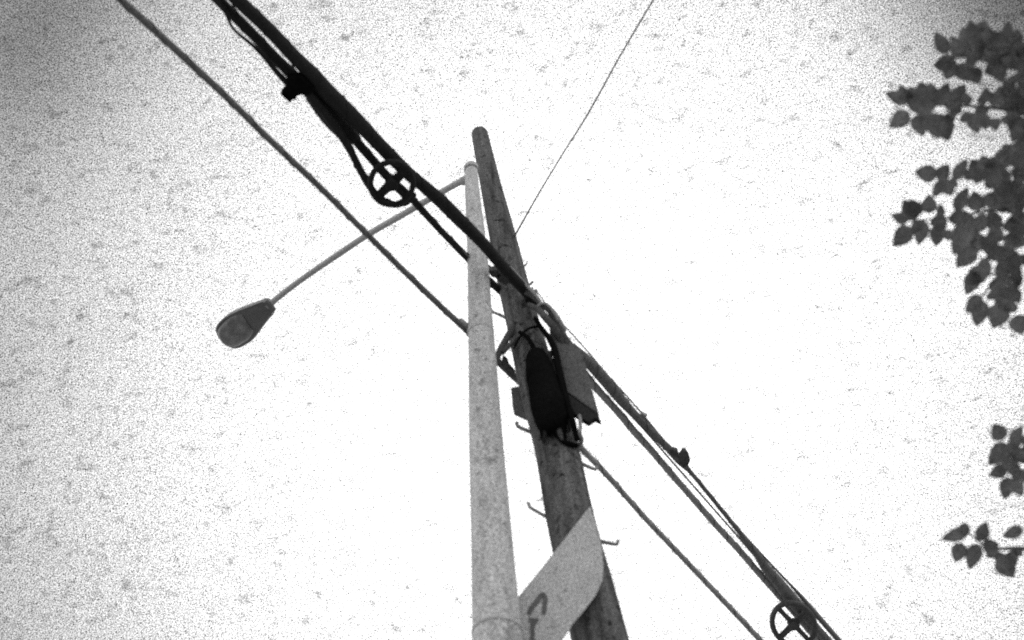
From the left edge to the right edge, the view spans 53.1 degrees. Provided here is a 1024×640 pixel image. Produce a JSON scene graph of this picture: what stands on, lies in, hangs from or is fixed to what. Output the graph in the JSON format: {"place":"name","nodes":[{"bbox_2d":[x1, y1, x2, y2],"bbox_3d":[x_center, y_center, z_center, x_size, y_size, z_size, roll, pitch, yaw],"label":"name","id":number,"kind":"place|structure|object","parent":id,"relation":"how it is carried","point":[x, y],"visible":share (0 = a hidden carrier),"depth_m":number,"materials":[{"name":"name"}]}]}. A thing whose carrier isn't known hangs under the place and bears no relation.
{"place":"outdoors","nodes":[
{"label":"outdoors","id":0,"kind":"place"},
{"bbox_2d":[0,0,1023,639],"label":"sky","id":1,"kind":"structure","parent":0,"point":[717,229],"materials":[{"name":"white"}]},
{"bbox_2d":[574,344,685,470],"bbox_3d":[1.124,0.848,9.547,0.127,0.123,2.050,-32,-55,17],"label":"cable","id":2,"kind":"object","parent":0,"point":[598,372],"visible":0.84,"depth_m":9.38,"materials":[{"name":"black rubber"}]},
{"bbox_2d":[641,411,647,417],"bbox_3d":[1.231,0.888,9.614,0.072,0.040,0.043,25,-59,-24],"label":"cable clamp","id":3,"kind":"object","parent":2,"relation":"attached to","point":[644,415],"visible":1,"depth_m":9.60,"materials":[{"name":"grey metal"}]},
{"bbox_2d":[669,446,689,465],"bbox_3d":[1.643,1.310,9.945,0.139,0.050,0.332,-27,-54,14],"label":"cable clamp","id":4,"kind":"object","parent":2,"relation":"attached to","point":[682,455],"visible":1,"depth_m":9.92,"materials":[{"name":"black plastic"}]},
{"bbox_2d":[682,464,831,639],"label":"cable","id":5,"kind":"object","parent":4,"relation":"attached to","point":[781,586],"visible":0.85,"depth_m":11.06,"materials":[{"name":"black rubber"}]},
{"bbox_2d":[628,414,751,553],"bbox_3d":[2.003,1.872,10.479,0.038,0.025,3.892,-31,-55,16],"label":"wire","id":6,"kind":"object","parent":5,"relation":"attached to","point":[696,489],"visible":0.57,"depth_m":10.30,"materials":[{"name":"metal"}]},
{"bbox_2d":[769,600,817,639],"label":"cable reel","id":7,"kind":"object","parent":5,"relation":"attached to","point":[793,624],"visible":1,"depth_m":11.50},
{"label":"ground","id":8,"kind":"structure","parent":0,"visible":0},
{"bbox_2d":[216,161,522,639],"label":"street lamp","id":9,"kind":"object","parent":8,"relation":"on","point":[495,605],"visible":0.97,"depth_m":7.49,"materials":[{"name":"paint"}]},
{"bbox_2d":[116,0,517,384],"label":"cable","id":10,"kind":"object","parent":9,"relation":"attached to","point":[162,37],"visible":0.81,"depth_m":7.47,"materials":[{"name":"black rubber"}]},
{"bbox_2d":[460,318,467,328],"bbox_3d":[-0.405,0.043,8.601,0.059,0.060,0.124,-29,-55,15],"label":"cable clamp","id":11,"kind":"object","parent":10,"relation":"attached to","point":[463,322],"visible":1,"depth_m":8.57,"materials":[{"name":"grey metal"}]},
{"bbox_2d":[502,355,515,375],"bbox_3d":[-0.043,0.401,8.902,0.073,0.050,0.235,-24,-53,11],"label":"cable clamp","id":12,"kind":"object","parent":10,"relation":"attached to","point":[506,365],"visible":0.85,"depth_m":8.88,"materials":[{"name":"grey metal"}]},
{"bbox_2d":[472,126,628,639],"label":"utility pole","id":13,"kind":"object","parent":8,"relation":"on","point":[567,503],"visible":0.74,"depth_m":7.80,"materials":[{"name":"grey wood"}]},
{"bbox_2d":[211,0,500,294],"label":"cable","id":14,"kind":"object","parent":13,"relation":"attached to","point":[259,41],"visible":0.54,"depth_m":8.05,"materials":[{"name":"black rubber"}]},
{"bbox_2d":[306,99,361,144],"bbox_3d":[-1.416,-1.590,8.142,0.169,0.168,0.544,-33,-56,18],"label":"cable","id":15,"kind":"object","parent":14,"relation":"attached to","point":[354,132],"visible":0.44,"depth_m":8.14,"materials":[{"name":"black rubber"}]},
{"bbox_2d":[228,0,536,304],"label":"cable","id":16,"kind":"object","parent":13,"relation":"attached to","point":[333,98],"visible":0.95,"depth_m":8.10,"materials":[{"name":"black rubber"}]},
{"bbox_2d":[281,72,314,102],"bbox_3d":[-1.655,-1.779,7.826,0.223,0.090,0.204,-36,-57,20],"label":"cable clamp","id":17,"kind":"object","parent":16,"relation":"attached to","point":[298,83],"visible":1,"depth_m":7.79,"materials":[{"name":"black plastic"}]},
{"bbox_2d":[216,0,286,85],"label":"cable","id":18,"kind":"object","parent":17,"relation":"attached to","point":[276,71],"visible":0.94,"depth_m":7.62,"materials":[{"name":"black rubber"}]},
{"bbox_2d":[304,92,416,207],"bbox_3d":[-1.277,-1.322,8.218,0.291,0.084,1.275,-34,-56,18],"label":"cable","id":19,"kind":"object","parent":17,"relation":"attached to","point":[327,116],"visible":0.77,"depth_m":8.09,"materials":[{"name":"black rubber"}]},
{"bbox_2d":[367,159,415,207],"bbox_3d":[-0.969,-1.098,8.249,0.394,0.100,0.437,-9,-52,0],"label":"cable reel","id":20,"kind":"object","parent":16,"relation":"hanging from","point":[392,182],"visible":1,"depth_m":8.22,"materials":[{"name":"black plastic"}]},
{"bbox_2d":[510,266,541,302],"bbox_3d":[0.051,-0.384,9.339,0.361,0.907,0.046,-17,-52,6],"label":"cable","id":21,"kind":"object","parent":16,"relation":"attached to","point":[531,290],"visible":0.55,"depth_m":9.12,"materials":[{"name":"grey rubber"}]},
{"bbox_2d":[496,322,518,365],"bbox_3d":[-0.037,0.179,8.905,0.258,0.607,0.094,2,-53,-8],"label":"pole bracket","id":22,"kind":"object","parent":13,"relation":"attached to","point":[504,347],"visible":0.93,"depth_m":8.82,"materials":[{"name":"grey metal"}]},
{"bbox_2d":[511,386,526,420],"bbox_3d":[0.113,0.708,8.552,0.216,0.393,0.100,-9,-52,0],"label":"terminal box","id":23,"kind":"object","parent":13,"relation":"attached to","point":[518,408],"visible":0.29,"depth_m":8.51,"materials":[{"name":"grey metal"}]},
{"bbox_2d":[524,291,569,344],"bbox_3d":[0.321,-0.030,8.917,0.338,0.794,0.137,7,-54,-12],"label":"cable loop","id":24,"kind":"object","parent":13,"relation":"attached to","point":[552,317],"visible":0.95,"depth_m":8.85,"materials":[{"name":"black rubber"}]},
{"bbox_2d":[518,330,578,447],"bbox_3d":[0.271,0.478,8.291,0.325,1.437,0.282,-9,-52,0],"label":"splice closure","id":25,"kind":"object","parent":13,"relation":"attached to","point":[548,409],"visible":0.94,"depth_m":7.96,"materials":[{"name":"black plastic"}]},
{"bbox_2d":[533,316,579,441],"bbox_3d":[0.365,0.414,8.335,0.201,1.521,0.147,9,-54,-13],"label":"cable","id":26,"kind":"object","parent":13,"relation":"attached to","point":[556,358],"visible":1,"depth_m":8.21,"materials":[{"name":"black rubber"}]},
{"bbox_2d":[518,507,602,639],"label":"sign","id":27,"kind":"object","parent":13,"relation":"attached to","point":[557,595],"visible":0.98,"depth_m":6.67,"materials":[{"name":"metal"}]},
{"bbox_2d":[549,329,600,426],"bbox_3d":[0.509,0.465,8.401,0.252,1.227,0.110,-9,-52,0],"label":"terminal box","id":28,"kind":"object","parent":13,"relation":"attached to","point":[581,396],"visible":0.69,"depth_m":8.26,"materials":[{"name":"grey metal"}]},
{"bbox_2d":[527,302,564,343],"bbox_3d":[0.321,0.018,8.848,0.308,0.610,0.154,10,-54,-14],"label":"cable loop","id":29,"kind":"object","parent":28,"relation":"attached to","point":[549,322],"visible":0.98,"depth_m":8.75,"materials":[{"name":"black rubber"}]},
{"bbox_2d":[537,302,566,330],"bbox_3d":[0.340,-0.036,8.831,0.244,0.344,0.107,4,-53,-10],"label":"cable loop","id":30,"kind":"object","parent":29,"relation":"attached to","point":[557,316],"visible":1,"depth_m":8.78,"materials":[{"name":"grey rubber"}]},
{"bbox_2d":[577,414,583,448],"bbox_3d":[0.518,0.862,7.881,0.052,0.222,0.168,-1,-52,-6],"label":"cable","id":31,"kind":"object","parent":28,"relation":"attached to","point":[581,441],"visible":1,"depth_m":7.82,"materials":[{"name":"grey rubber"}]},
{"bbox_2d":[513,0,653,237],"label":"wire","id":32,"kind":"object","parent":13,"relation":"attached to","point":[579,127],"visible":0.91,"depth_m":9.51,"materials":[{"name":"metal"}]},
{"bbox_2d":[577,441,763,639],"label":"cable","id":33,"kind":"object","parent":13,"relation":"attached to","point":[622,492],"visible":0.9,"depth_m":8.79,"materials":[{"name":"black rubber"}]},
{"bbox_2d":[535,290,841,639],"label":"wire","id":34,"kind":"object","parent":13,"relation":"attached to","point":[826,625],"visible":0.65,"depth_m":11.53,"materials":[{"name":"metal"}]},
{"bbox_2d":[587,371,820,639],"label":"cable","id":35,"kind":"object","parent":13,"relation":"attached to","point":[620,414],"visible":0.82,"depth_m":10.25,"materials":[{"name":"black rubber"}]},
{"bbox_2d":[885,20,1023,577],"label":"leafy tree","id":36,"kind":"object","parent":8,"relation":"on","point":[1000,53],"visible":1,"depth_m":4.87,"materials":[{"name":"grey plant"}]}
]}

